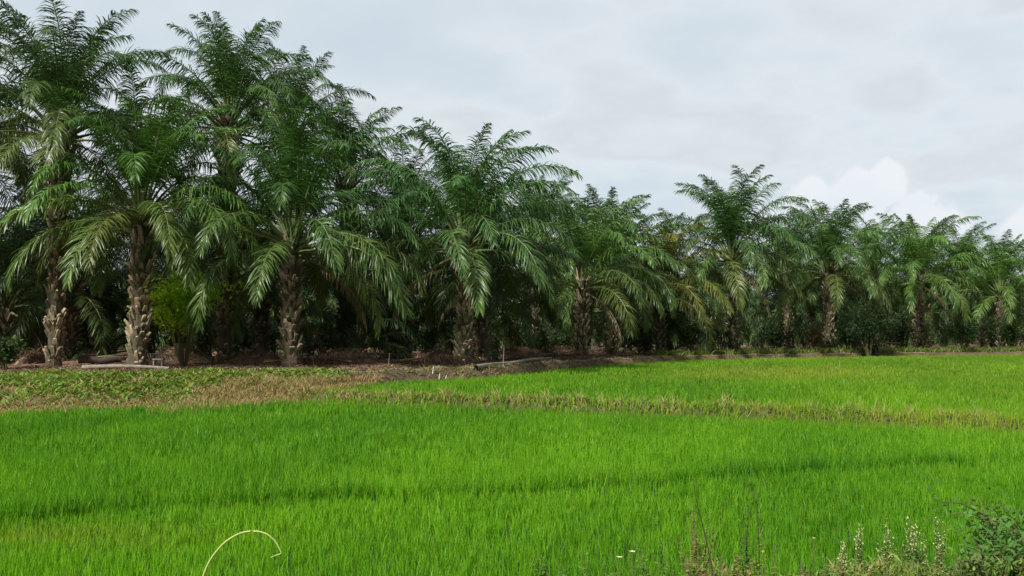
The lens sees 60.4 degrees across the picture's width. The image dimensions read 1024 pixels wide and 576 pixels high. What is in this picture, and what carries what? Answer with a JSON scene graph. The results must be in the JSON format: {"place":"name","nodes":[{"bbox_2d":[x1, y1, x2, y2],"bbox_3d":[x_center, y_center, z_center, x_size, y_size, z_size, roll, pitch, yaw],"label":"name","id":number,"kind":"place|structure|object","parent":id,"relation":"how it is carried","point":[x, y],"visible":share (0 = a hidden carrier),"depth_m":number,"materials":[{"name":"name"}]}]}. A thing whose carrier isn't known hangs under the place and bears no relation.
{"place":"outdoors","nodes":[
{"label":"outdoors","id":0,"kind":"place"},
{"bbox_2d":[0,342,1023,575],"bbox_3d":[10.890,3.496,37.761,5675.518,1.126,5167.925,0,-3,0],"label":"ground","id":1,"kind":"structure","parent":0,"point":[425,375],"depth_m":20.70,"materials":[{"name":"soil"}]},
{"bbox_2d":[0,332,30,369],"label":"bush","id":2,"kind":"object","parent":1,"relation":"on","point":[5,353],"visible":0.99,"depth_m":26.88,"materials":[{"name":"green plant"}]},
{"bbox_2d":[11,348,64,364],"bbox_3d":[-18.327,2.612,33.913,2.398,0.705,2.656,0,-3,0],"label":"debris heap","id":3,"kind":"object","parent":1,"relation":"on","point":[34,356],"visible":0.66,"depth_m":33.46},
{"bbox_2d":[0,12,100,242],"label":"oil palm","id":4,"kind":"object","parent":1,"relation":"on","point":[17,172],"visible":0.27,"depth_m":31.34,"materials":[{"name":"green plant"}]},
{"bbox_2d":[0,204,127,362],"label":"oil palm","id":5,"kind":"object","parent":1,"relation":"on","point":[6,321],"visible":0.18,"depth_m":36.68,"materials":[{"name":"green plant"}]},
{"bbox_2d":[0,196,157,340],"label":"oil palm","id":6,"kind":"object","parent":1,"relation":"on","point":[37,318],"visible":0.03,"depth_m":39.92,"materials":[{"name":"green plant"}]},
{"bbox_2d":[0,173,183,361],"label":"oil palm","id":7,"kind":"object","parent":1,"relation":"on","point":[72,323],"visible":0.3,"depth_m":34.89,"materials":[{"name":"green plant"}]},
{"bbox_2d":[0,0,188,366],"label":"oil palm","id":8,"kind":"object","parent":1,"relation":"on","point":[69,71],"visible":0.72,"depth_m":28.69,"materials":[{"name":"green plant"}]},
{"bbox_2d":[71,346,123,360],"bbox_3d":[-16.892,2.738,35.902,2.881,0.824,2.622,-3,-4,39],"label":"debris heap","id":9,"kind":"object","parent":1,"relation":"on","point":[93,351],"visible":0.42,"depth_m":35.68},
{"bbox_2d":[12,265,184,360],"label":"oil palm","id":10,"kind":"object","parent":1,"relation":"on","point":[111,318],"visible":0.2,"depth_m":37.62,"materials":[{"name":"green plant"}]},
{"bbox_2d":[77,355,121,364],"bbox_3d":[-13.966,2.427,29.808,1.359,0.328,0.300,2,-4,-27],"label":"fallen log","id":11,"kind":"object","parent":1,"relation":"on","point":[89,359],"visible":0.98,"depth_m":29.69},
{"bbox_2d":[82,364,168,368],"bbox_3d":[-11.691,2.401,26.666,2.515,0.181,0.140,0,-3,-7],"label":"pole","id":12,"kind":"object","parent":1,"relation":"on","point":[107,366],"visible":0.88,"depth_m":26.60,"materials":[{"name":"grey wood"}]},
{"bbox_2d":[0,57,270,364],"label":"oil palm","id":13,"kind":"object","parent":1,"relation":"on","point":[143,215],"visible":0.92,"depth_m":27.90,"materials":[{"name":"green plant"}]},
{"bbox_2d":[97,352,176,361],"bbox_3d":[-14.247,2.634,33.185,3.310,0.448,0.742,1,-7,-10],"label":"fallen frond","id":14,"kind":"object","parent":1,"relation":"on","point":[149,355],"visible":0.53,"depth_m":33.24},
{"bbox_2d":[109,258,168,352],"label":"oil palm","id":15,"kind":"object","parent":1,"relation":"on","point":[121,341],"visible":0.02,"depth_m":60.95,"materials":[{"name":"green plant"}]},
{"bbox_2d":[83,183,276,358],"bbox_3d":[-16.080,-0.850,41.957,9.405,8.929,9.911,0,-3,0],"label":"oil palm","id":16,"kind":"object","parent":1,"relation":"on","point":[203,346],"visible":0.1,"depth_m":39.50,"materials":[{"name":"green plant"}]},
{"bbox_2d":[150,344,211,362],"bbox_3d":[-13.190,2.558,35.001,3.359,0.820,2.764,0,-3,0],"label":"debris heap","id":17,"kind":"object","parent":1,"relation":"on","point":[197,357],"visible":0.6,"depth_m":34.51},
{"bbox_2d":[125,267,248,366],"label":"broadleaf tree","id":18,"kind":"object","parent":1,"relation":"on","point":[171,312],"visible":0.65,"depth_m":29.93,"materials":[{"name":"green plant"}]},
{"bbox_2d":[123,220,279,355],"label":"oil palm","id":19,"kind":"object","parent":1,"relation":"on","point":[209,353],"depth_m":49.43,"materials":[{"name":"green plant"}]},
{"bbox_2d":[116,11,336,364],"bbox_3d":[-10.709,-3.660,33.164,7.588,13.582,8.340,-3,-4,39],"label":"oil palm","id":20,"kind":"object","parent":1,"relation":"on","point":[228,85],"visible":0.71,"depth_m":32.80,"materials":[{"name":"green plant"}]},
{"bbox_2d":[150,217,317,355],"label":"oil palm","id":21,"kind":"object","parent":1,"relation":"on","point":[275,309],"visible":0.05,"depth_m":43.47,"materials":[{"name":"green plant"}]},
{"bbox_2d":[202,530,281,575],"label":"grass stalk","id":22,"kind":"object","parent":1,"relation":"on","point":[221,545],"depth_m":3.84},
{"bbox_2d":[217,347,280,364],"bbox_3d":[-9.554,2.458,31.967,3.299,0.720,2.466,0,-3,0],"label":"debris heap","id":23,"kind":"object","parent":1,"relation":"on","point":[256,356],"visible":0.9,"depth_m":31.48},
{"bbox_2d":[152,189,370,354],"bbox_3d":[-10.542,-0.783,36.946,9.743,8.054,9.284,0,-3,0],"label":"oil palm","id":24,"kind":"object","parent":1,"relation":"on","point":[261,326],"visible":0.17,"depth_m":36.44,"materials":[{"name":"green plant"}]},
{"bbox_2d":[199,311,324,356],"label":"bush","id":25,"kind":"object","parent":1,"relation":"on","point":[248,343],"visible":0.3,"depth_m":40.60,"materials":[{"name":"green plant"}]},
{"bbox_2d":[137,95,434,367],"bbox_3d":[-7.312,-1.749,29.469,9.228,9.132,8.891,0,-3,0],"label":"oil palm","id":26,"kind":"object","parent":1,"relation":"on","point":[294,193],"visible":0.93,"depth_m":28.91,"materials":[{"name":"green plant"}]},
{"bbox_2d":[212,41,375,353],"bbox_3d":[-9.577,-3.672,38.331,6.786,13.926,7.375,-2,-4,36],"label":"oil palm","id":27,"kind":"object","parent":1,"relation":"on","point":[302,85],"visible":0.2,"depth_m":38.08,"materials":[{"name":"green plant"}]},
{"bbox_2d":[264,355,357,364],"bbox_3d":[-7.170,2.630,31.457,3.310,0.448,0.741,1,1,-20],"label":"fallen frond","id":28,"kind":"object","parent":1,"relation":"on","point":[278,360],"visible":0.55,"depth_m":31.55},
{"bbox_2d":[275,356,352,364],"bbox_3d":[-7.228,2.657,31.311,3.329,0.465,0.785,-1,-5,15],"label":"fallen frond","id":29,"kind":"object","parent":1,"relation":"on","point":[332,360],"visible":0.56,"depth_m":31.11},
{"bbox_2d":[300,309,339,354],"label":"bush","id":30,"kind":"object","parent":1,"relation":"on","point":[323,333],"visible":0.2,"depth_m":49.37,"materials":[{"name":"green plant"}]},
{"bbox_2d":[258,83,424,350],"bbox_3d":[-7.489,-2.823,40.107,7.515,12.406,7.739,-1,-3,11],"label":"oil palm","id":31,"kind":"object","parent":1,"relation":"on","point":[351,184],"visible":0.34,"depth_m":39.88,"materials":[{"name":"green plant"}]},
{"bbox_2d":[305,348,382,364],"bbox_3d":[-6.448,2.512,32.859,3.844,0.726,2.686,0,-3,0],"label":"debris heap","id":32,"kind":"object","parent":1,"relation":"on","point":[362,359],"visible":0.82,"depth_m":32.55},
{"bbox_2d":[276,233,421,354],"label":"oil palm","id":33,"kind":"object","parent":1,"relation":"on","point":[311,321],"visible":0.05,"depth_m":50.14,"materials":[{"name":"green plant"}]},
{"bbox_2d":[300,272,431,358],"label":"oil palm","id":34,"kind":"object","parent":1,"relation":"on","point":[355,340],"visible":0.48,"depth_m":38.57,"materials":[{"name":"green plant"}]},
{"bbox_2d":[301,209,458,354],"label":"oil palm","id":35,"kind":"object","parent":1,"relation":"on","point":[419,310],"visible":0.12,"depth_m":44.95,"materials":[{"name":"green plant"}]},
{"bbox_2d":[306,308,456,352],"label":"bush","id":36,"kind":"object","parent":1,"relation":"on","point":[371,337],"visible":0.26,"depth_m":45.47,"materials":[{"name":"green plant"}]},
{"bbox_2d":[328,134,471,358],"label":"oil palm","id":37,"kind":"object","parent":1,"relation":"on","point":[407,344],"visible":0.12,"depth_m":41.60,"materials":[{"name":"green plant"}]},
{"bbox_2d":[366,258,458,352],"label":"oil palm","id":38,"kind":"object","parent":1,"relation":"on","point":[446,347],"depth_m":57.06,"materials":[{"name":"green plant"}]},
{"bbox_2d":[413,347,454,360],"bbox_3d":[-3.277,2.838,37.896,3.218,0.668,2.530,0,-3,0],"label":"debris heap","id":39,"kind":"object","parent":1,"relation":"on","point":[436,352],"visible":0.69,"depth_m":37.59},
{"bbox_2d":[400,355,486,365],"bbox_3d":[-2.571,2.753,33.181,3.302,0.450,0.796,0,-3,-6],"label":"fallen frond","id":40,"kind":"object","parent":1,"relation":"on","point":[421,358],"visible":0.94,"depth_m":33.05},
{"bbox_2d":[342,116,589,365],"bbox_3d":[-1.657,-1.515,33.718,9.442,9.301,8.964,0,-3,0],"label":"oil palm","id":41,"kind":"object","parent":1,"relation":"on","point":[464,192],"visible":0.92,"depth_m":33.10,"materials":[{"name":"green plant"}]},
{"bbox_2d":[383,196,564,360],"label":"oil palm","id":42,"kind":"object","parent":1,"relation":"on","point":[419,302],"visible":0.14,"depth_m":42.24,"materials":[{"name":"green plant"}]},
{"bbox_2d":[412,250,543,351],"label":"oil palm","id":43,"kind":"object","parent":1,"relation":"on","point":[505,344],"visible":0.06,"depth_m":54.92,"materials":[{"name":"green plant"}]},
{"bbox_2d":[396,169,587,361],"bbox_3d":[-1.298,-0.915,38.223,8.073,8.441,7.380,-2,-4,36],"label":"oil palm","id":44,"kind":"object","parent":1,"relation":"on","point":[483,340],"visible":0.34,"depth_m":37.80,"materials":[{"name":"green plant"}]},
{"bbox_2d":[0,346,1018,372],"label":"leaf litter","id":45,"kind":"object","parent":1,"relation":"on","point":[303,366],"visible":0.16,"depth_m":29.85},
{"bbox_2d":[0,456,1023,575],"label":"rice","id":46,"kind":"object","parent":1,"relation":"on","point":[871,492],"visible":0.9,"depth_m":7.00,"materials":[{"name":"plant"}]},
{"bbox_2d":[0,386,1023,527],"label":"rice","id":47,"kind":"object","parent":1,"relation":"on","point":[56,462],"visible":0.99,"depth_m":11.55,"materials":[{"name":"plant"}]},
{"bbox_2d":[0,345,1023,410],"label":"ground cover","id":48,"kind":"object","parent":1,"relation":"on","point":[70,381],"visible":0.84,"depth_m":23.00,"materials":[{"name":"green plant"}]},
{"bbox_2d":[474,357,551,369],"bbox_3d":[0.236,2.877,34.041,0.204,0.269,9.182,-1,-4,18],"label":"pole","id":49,"kind":"object","parent":1,"relation":"on","point":[480,366],"visible":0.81,"depth_m":32.34,"materials":[{"name":"grey wood"}]},
{"bbox_2d":[491,343,555,358],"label":"debris heap","id":50,"kind":"object","parent":1,"relation":"on","point":[526,351],"visible":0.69,"depth_m":42.46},
{"bbox_2d":[77,297,973,350],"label":"thicket","id":51,"kind":"object","parent":1,"relation":"on","point":[124,346],"depth_m":75.65,"materials":[{"name":"green plant"}]},
{"bbox_2d":[493,315,598,350],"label":"bush","id":52,"kind":"object","parent":1,"relation":"on","point":[540,338],"visible":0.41,"depth_m":51.52,"materials":[{"name":"green plant"}]},
{"bbox_2d":[490,169,605,349],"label":"oil palm","id":53,"kind":"object","parent":1,"relation":"on","point":[564,183],"visible":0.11,"depth_m":52.67,"materials":[{"name":"green plant"}]},
{"bbox_2d":[496,223,607,347],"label":"oil palm","id":54,"kind":"object","parent":1,"relation":"on","point":[594,320],"visible":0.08,"depth_m":57.95,"materials":[{"name":"green plant"}]},
{"bbox_2d":[544,345,573,354],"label":"debris heap","id":55,"kind":"object","parent":1,"relation":"on","point":[562,349],"visible":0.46,"depth_m":49.53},
{"bbox_2d":[531,555,591,575],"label":"weed","id":56,"kind":"object","parent":1,"relation":"on","point":[543,571],"visible":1,"depth_m":4.26,"materials":[{"name":"green plant"}]},
{"bbox_2d":[543,351,599,356],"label":"fallen frond","id":57,"kind":"object","parent":1,"relation":"on","point":[581,352],"visible":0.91,"depth_m":42.74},
{"bbox_2d":[494,187,665,356],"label":"oil palm","id":58,"kind":"object","parent":1,"relation":"on","point":[580,284],"visible":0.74,"depth_m":43.35,"materials":[{"name":"green plant"}]},
{"bbox_2d":[284,352,929,373],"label":"path","id":59,"kind":"structure","parent":1,"relation":"on","point":[389,369],"depth_m":36.79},
{"bbox_2d":[526,184,700,355],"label":"oil palm","id":60,"kind":"object","parent":1,"relation":"on","point":[613,340],"visible":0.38,"depth_m":50.10,"materials":[{"name":"green plant"}]},
{"bbox_2d":[550,249,681,352],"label":"oil palm","id":61,"kind":"object","parent":1,"relation":"on","point":[603,334],"visible":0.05,"depth_m":57.37,"materials":[{"name":"green plant"}]},
{"bbox_2d":[596,319,655,352],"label":"bush","id":62,"kind":"object","parent":1,"relation":"on","point":[634,344],"visible":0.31,"depth_m":59.36,"materials":[{"name":"green plant"}]},
{"bbox_2d":[589,208,736,351],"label":"oil palm","id":63,"kind":"object","parent":1,"relation":"on","point":[659,336],"visible":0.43,"depth_m":52.34,"materials":[{"name":"green plant"}]},
{"bbox_2d":[626,541,701,575],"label":"weed","id":64,"kind":"object","parent":1,"relation":"on","point":[655,562],"visible":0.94,"depth_m":4.29,"materials":[{"name":"green plant"}]},
{"bbox_2d":[311,353,1023,424],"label":"rice","id":65,"kind":"object","parent":1,"relation":"on","point":[989,381],"visible":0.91,"depth_m":25.04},
{"bbox_2d":[317,393,1020,427],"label":"mud clods","id":66,"kind":"object","parent":1,"relation":"on","point":[770,408],"visible":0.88,"depth_m":16.26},
{"bbox_2d":[620,290,728,354],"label":"oil palm","id":67,"kind":"object","parent":1,"relation":"on","point":[672,342],"visible":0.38,"depth_m":54.55,"materials":[{"name":"green plant"}]},
{"bbox_2d":[670,312,716,352],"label":"bush","id":68,"kind":"object","parent":1,"relation":"on","point":[690,337],"visible":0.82,"depth_m":52.78,"materials":[{"name":"green plant"}]},
{"bbox_2d":[677,509,714,575],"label":"weed","id":69,"kind":"object","parent":1,"relation":"on","point":[696,556],"visible":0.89,"depth_m":4.33,"materials":[{"name":"green plant"}]},
{"bbox_2d":[648,252,760,349],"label":"oil palm","id":70,"kind":"object","parent":1,"relation":"on","point":[717,305],"visible":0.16,"depth_m":66.03,"materials":[{"name":"green plant"}]},
{"bbox_2d":[668,259,774,349],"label":"oil palm","id":71,"kind":"object","parent":1,"relation":"on","point":[739,317],"visible":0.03,"depth_m":76.25,"materials":[{"name":"green plant"}]},
{"bbox_2d":[681,551,761,575],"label":"weed","id":72,"kind":"object","parent":1,"relation":"on","point":[737,563],"visible":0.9,"depth_m":4.29,"materials":[{"name":"green plant"}]},
{"bbox_2d":[690,310,759,349],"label":"bush","id":73,"kind":"object","parent":1,"relation":"on","point":[720,339],"visible":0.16,"depth_m":71.58,"materials":[{"name":"green plant"}]},
{"bbox_2d":[656,164,824,350],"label":"oil palm","id":74,"kind":"object","parent":1,"relation":"on","point":[732,229],"visible":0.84,"depth_m":54.48,"materials":[{"name":"green plant"}]},
{"bbox_2d":[710,270,776,348],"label":"oil palm","id":75,"kind":"object","parent":1,"relation":"on","point":[749,314],"visible":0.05,"depth_m":84.25,"materials":[{"name":"green plant"}]},
{"bbox_2d":[737,483,752,575],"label":"weed","id":76,"kind":"object","parent":1,"relation":"on","point":[747,561],"visible":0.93,"depth_m":4.34,"materials":[{"name":"green plant"}]},
{"bbox_2d":[753,490,763,575],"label":"weed","id":77,"kind":"object","parent":1,"relation":"on","point":[759,546],"visible":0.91,"depth_m":4.44,"materials":[{"name":"green plant"}]},
{"bbox_2d":[745,544,811,575],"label":"weed","id":78,"kind":"object","parent":1,"relation":"on","point":[774,567],"visible":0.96,"depth_m":4.13,"materials":[{"name":"green plant"}]},
{"bbox_2d":[749,311,820,349],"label":"bush","id":79,"kind":"object","parent":1,"relation":"on","point":[775,332],"visible":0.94,"depth_m":65.50,"materials":[{"name":"green plant"}]},
{"bbox_2d":[723,207,852,349],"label":"oil palm","id":80,"kind":"object","parent":1,"relation":"on","point":[783,251],"visible":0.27,"depth_m":67.58,"materials":[{"name":"green plant"}]},
{"bbox_2d":[740,251,849,350],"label":"oil palm","id":81,"kind":"object","parent":1,"relation":"on","point":[803,317],"visible":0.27,"depth_m":71.34,"materials":[{"name":"green plant"}]},
{"bbox_2d":[756,257,852,348],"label":"oil palm","id":82,"kind":"object","parent":1,"relation":"on","point":[808,315],"visible":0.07,"depth_m":80.50,"materials":[{"name":"green plant"}]},
{"bbox_2d":[796,324,831,348],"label":"bush","id":83,"kind":"object","parent":1,"relation":"on","point":[814,337],"visible":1,"depth_m":59.70,"materials":[{"name":"green plant"}]},
{"bbox_2d":[756,198,909,348],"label":"oil palm","id":84,"kind":"object","parent":1,"relation":"on","point":[827,244],"visible":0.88,"depth_m":60.50,"materials":[{"name":"green plant"}]},
{"bbox_2d":[835,540,853,575],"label":"weed","id":85,"kind":"object","parent":1,"relation":"on","point":[843,560],"visible":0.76,"depth_m":4.43,"materials":[{"name":"green plant"}]},
{"bbox_2d":[820,312,886,348],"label":"bush","id":86,"kind":"object","parent":1,"relation":"on","point":[849,340],"visible":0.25,"depth_m":74.47,"materials":[{"name":"green plant"}]},
{"bbox_2d":[684,550,1023,575],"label":"undergrowth","id":87,"kind":"object","parent":1,"relation":"on","point":[899,564],"visible":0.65,"depth_m":4.30,"materials":[{"name":"green plant"}]},
{"bbox_2d":[797,257,910,348],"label":"oil palm","id":88,"kind":"object","parent":1,"relation":"on","point":[848,294],"visible":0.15,"depth_m":73.38,"materials":[{"name":"green plant"}]},
{"bbox_2d":[853,524,868,575],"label":"weed","id":89,"kind":"object","parent":1,"relation":"on","point":[859,543],"visible":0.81,"depth_m":4.48,"materials":[{"name":"green plant"}]},
{"bbox_2d":[823,290,914,355],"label":"bush","id":90,"kind":"object","parent":1,"relation":"on","point":[870,327],"visible":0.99,"depth_m":57.67,"materials":[{"name":"green plant"}]},
{"bbox_2d":[814,212,947,347],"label":"oil palm","id":91,"kind":"object","parent":1,"relation":"on","point":[878,272],"visible":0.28,"depth_m":69.15,"materials":[{"name":"green plant"}]},
{"bbox_2d":[876,518,893,575],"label":"weed","id":92,"kind":"object","parent":1,"relation":"on","point":[885,542],"visible":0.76,"depth_m":4.55,"materials":[{"name":"green plant"}]},
{"bbox_2d":[877,312,928,348],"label":"bush","id":93,"kind":"object","parent":1,"relation":"on","point":[902,335],"visible":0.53,"depth_m":73.68,"materials":[{"name":"green plant"}]},
{"bbox_2d":[892,516,919,575],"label":"weed","id":94,"kind":"object","parent":1,"relation":"on","point":[910,544],"visible":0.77,"depth_m":4.61,"materials":[{"name":"green plant"}]},
{"bbox_2d":[910,527,927,574],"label":"weed","id":95,"kind":"object","parent":1,"relation":"on","point":[922,552],"visible":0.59,"depth_m":4.66,"materials":[{"name":"green plant"}]},
{"bbox_2d":[850,213,997,347],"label":"oil palm","id":96,"kind":"object","parent":1,"relation":"on","point":[921,251],"visible":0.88,"depth_m":65.54,"materials":[{"name":"green plant"}]},
{"bbox_2d":[882,275,967,347],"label":"oil palm","id":97,"kind":"object","parent":1,"relation":"on","point":[944,339],"visible":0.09,"depth_m":88.03,"materials":[{"name":"green plant"}]},
{"bbox_2d":[882,264,973,346],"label":"oil palm","id":98,"kind":"object","parent":1,"relation":"on","point":[937,313],"visible":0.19,"depth_m":78.73,"materials":[{"name":"green plant"}]},
{"bbox_2d":[932,516,948,575],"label":"weed","id":99,"kind":"object","parent":1,"relation":"on","point":[939,544],"visible":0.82,"depth_m":4.73,"materials":[{"name":"green plant"}]},
{"bbox_2d":[886,544,1007,575],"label":"bush","id":100,"kind":"object","parent":1,"relation":"on","point":[973,561],"visible":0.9,"depth_m":4.25,"materials":[{"name":"green plant"}]},
{"bbox_2d":[920,552,980,575],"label":"weed","id":101,"kind":"object","parent":1,"relation":"on","point":[972,570],"visible":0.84,"depth_m":4.20,"materials":[{"name":"green plant"}]},
{"bbox_2d":[902,221,1020,347],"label":"oil palm","id":102,"kind":"object","parent":1,"relation":"on","point":[951,252],"visible":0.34,"depth_m":77.29,"materials":[{"name":"green plant"}]},
{"bbox_2d":[934,310,993,347],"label":"bush","id":103,"kind":"object","parent":1,"relation":"on","point":[967,335],"visible":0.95,"depth_m":67.66,"materials":[{"name":"green plant"}]},
{"bbox_2d":[905,473,1023,575],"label":"bush","id":104,"kind":"object","parent":1,"relation":"on","point":[999,545],"visible":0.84,"depth_m":4.58,"materials":[{"name":"green plant"}]},
{"bbox_2d":[930,229,1023,347],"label":"oil palm","id":105,"kind":"object","parent":1,"relation":"on","point":[1002,262],"visible":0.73,"depth_m":73.73,"materials":[{"name":"green plant"}]},
{"bbox_2d":[939,267,1023,347],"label":"oil palm","id":106,"kind":"object","parent":1,"relation":"on","point":[990,334],"visible":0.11,"depth_m":83.63,"materials":[{"name":"green plant"}]},
{"bbox_2d":[942,272,1023,347],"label":"oil palm","id":107,"kind":"object","parent":1,"relation":"on","point":[983,344],"visible":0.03,"depth_m":92.07,"materials":[{"name":"green plant"}]},
{"bbox_2d":[982,311,1023,346],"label":"bush","id":108,"kind":"object","parent":1,"relation":"on","point":[1010,333],"visible":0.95,"depth_m":71.34,"materials":[{"name":"green plant"}]},
{"bbox_2d":[0,372,1023,427],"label":"dry grass","id":109,"kind":"structure","parent":0,"point":[232,396],"depth_m":19.95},
{"bbox_2d":[0,0,1023,316],"label":"sky","id":110,"kind":"structure","parent":0,"point":[915,108],"materials":[{"name":"white"}]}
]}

